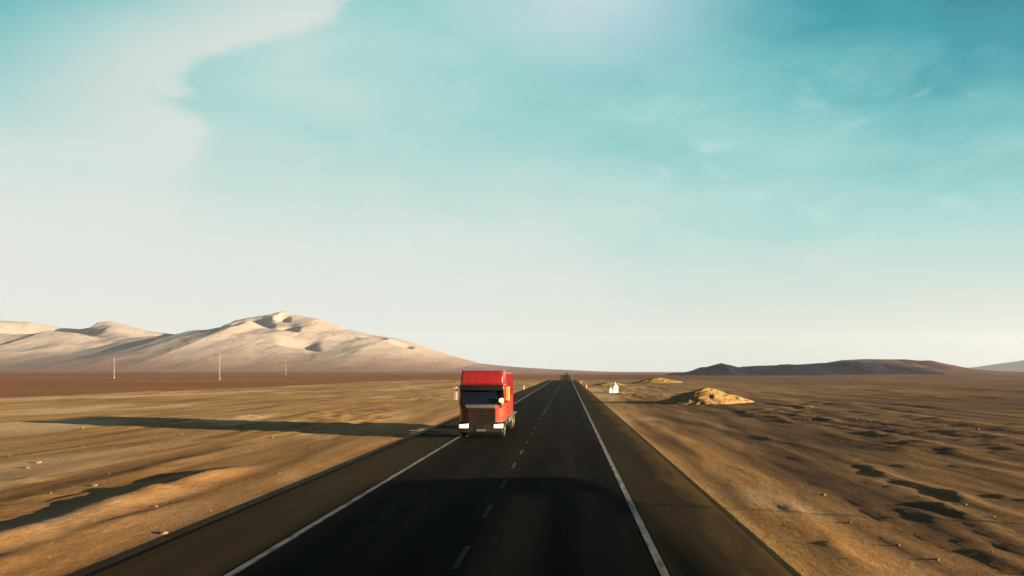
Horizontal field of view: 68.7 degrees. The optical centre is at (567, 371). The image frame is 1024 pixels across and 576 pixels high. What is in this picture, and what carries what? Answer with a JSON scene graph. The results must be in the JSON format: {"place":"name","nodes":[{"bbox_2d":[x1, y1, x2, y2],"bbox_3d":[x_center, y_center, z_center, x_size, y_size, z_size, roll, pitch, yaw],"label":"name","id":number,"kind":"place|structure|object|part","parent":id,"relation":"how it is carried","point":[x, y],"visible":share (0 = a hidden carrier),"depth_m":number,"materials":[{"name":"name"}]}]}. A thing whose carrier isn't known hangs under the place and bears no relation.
{"place":"outdoors","nodes":[
{"label":"outdoors","id":0,"kind":"place"},
{"bbox_2d":[0,311,662,372],"bbox_3d":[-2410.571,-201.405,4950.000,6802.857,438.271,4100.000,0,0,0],"label":"mountain","id":1,"kind":"structure","parent":0,"point":[282,341],"depth_m":4116.98,"materials":[{"name":"beige sand"}]},
{"bbox_2d":[222,375,671,575],"bbox_3d":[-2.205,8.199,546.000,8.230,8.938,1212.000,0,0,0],"label":"road","id":2,"kind":"structure","parent":0,"point":[559,503],"depth_m":19.11,"materials":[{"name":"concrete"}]},
{"bbox_2d":[224,378,562,575],"bbox_3d":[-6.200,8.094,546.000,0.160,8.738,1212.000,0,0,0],"label":"edge line","id":3,"kind":"object","parent":2,"relation":"on","point":[256,558],"visible":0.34,"depth_m":18.57,"materials":[{"name":"paint"}]},
{"bbox_2d":[453,370,515,436],"bbox_3d":[-4.800,1.810,46.505,3.160,3.840,10.230,0,0,0],"label":"truck","id":4,"kind":"object","parent":2,"relation":"on","point":[485,400],"visible":1,"depth_m":41.66,"materials":[{"name":"red paint"}]},
{"bbox_3d":[-3.532,1.815,42.755,0.065,1.870,1.190,0,0,0],"label":"door","id":5,"kind":"part","parent":4,"relation":"part of","materials":[{"name":"red paint"}]},
{"bbox_2d":[452,415,542,568],"bbox_3d":[-2.130,3.725,37.100,0.120,0.001,55.800,0,0,0],"label":"dashed centre line","id":6,"kind":"object","parent":2,"relation":"on","point":[459,560],"visible":1,"depth_m":19.08,"materials":[{"name":"paint"}]},
{"bbox_2d":[571,380,669,575],"bbox_3d":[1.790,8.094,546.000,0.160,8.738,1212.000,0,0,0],"label":"edge line","id":7,"kind":"object","parent":2,"relation":"on","point":[661,567],"visible":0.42,"depth_m":19.21,"materials":[{"name":"paint"}]},
{"bbox_2d":[0,372,1023,575],"bbox_3d":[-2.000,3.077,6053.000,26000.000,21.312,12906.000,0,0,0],"label":"ground","id":8,"kind":"structure","parent":0,"point":[737,466],"depth_m":34.47,"materials":[{"name":"brown sand"}]},
{"bbox_2d":[93,375,562,575],"bbox_3d":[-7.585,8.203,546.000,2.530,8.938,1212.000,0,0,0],"label":"road shoulder","id":9,"kind":"object","parent":8,"relation":"on","point":[223,546],"visible":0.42,"depth_m":18.87},
{"bbox_2d":[84,381,544,575],"bbox_3d":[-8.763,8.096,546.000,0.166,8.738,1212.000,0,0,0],"label":"bitumen edge strip","id":10,"kind":"object","parent":9,"relation":"on","point":[167,541],"visible":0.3,"depth_m":18.96,"materials":[{"name":"black asphalt"}]},
{"bbox_2d":[1,388,1022,562],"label":"loose stones","id":11,"kind":"object","parent":8,"relation":"on","point":[166,532],"visible":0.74,"depth_m":38.28,"materials":[{"name":"brown stone"}]},
{"bbox_2d":[594,382,624,385],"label":"sand mound","id":12,"kind":"object","parent":8,"relation":"on","point":[607,383],"visible":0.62,"depth_m":203.23,"materials":[{"name":"beige sand"}]},
{"bbox_2d":[613,382,617,392],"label":"roadside shrine","id":13,"kind":"object","parent":8,"relation":"on","point":[615,388],"visible":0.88,"depth_m":131.70,"materials":[{"name":"white paint"}]},
{"bbox_2d":[633,378,682,382],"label":"sand mound","id":14,"kind":"object","parent":8,"relation":"on","point":[658,380],"visible":0.82,"depth_m":227.86,"materials":[{"name":"beige sand"}]},
{"bbox_2d":[569,375,793,575],"bbox_3d":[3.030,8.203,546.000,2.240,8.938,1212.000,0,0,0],"label":"road shoulder","id":15,"kind":"object","parent":8,"relation":"on","point":[693,530],"visible":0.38,"depth_m":19.26},
{"bbox_2d":[652,387,753,404],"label":"sand mound","id":16,"kind":"object","parent":8,"relation":"on","point":[703,395],"visible":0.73,"depth_m":85.85,"materials":[{"name":"beige sand"}]},
{"bbox_2d":[0,0,1023,371],"label":"sky","id":17,"kind":"structure","parent":0,"point":[582,185],"materials":[{"name":"blue"}]},
{"bbox_2d":[665,361,950,375],"bbox_3d":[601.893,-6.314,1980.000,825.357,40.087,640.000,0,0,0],"label":"dark ridge","id":18,"kind":"structure","parent":0,"point":[837,368],"depth_m":1808.51,"materials":[{"name":"stone"}]},
{"bbox_2d":[828,359,1023,374],"bbox_3d":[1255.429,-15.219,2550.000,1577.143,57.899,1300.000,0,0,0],"label":"brown hill","id":19,"kind":"structure","parent":0,"point":[942,367],"depth_m":2344.70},
{"bbox_2d":[971,360,1023,371],"bbox_3d":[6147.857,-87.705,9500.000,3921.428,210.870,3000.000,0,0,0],"label":"blue mountain","id":20,"kind":"structure","parent":0,"point":[1016,366],"depth_m":9165.11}
]}

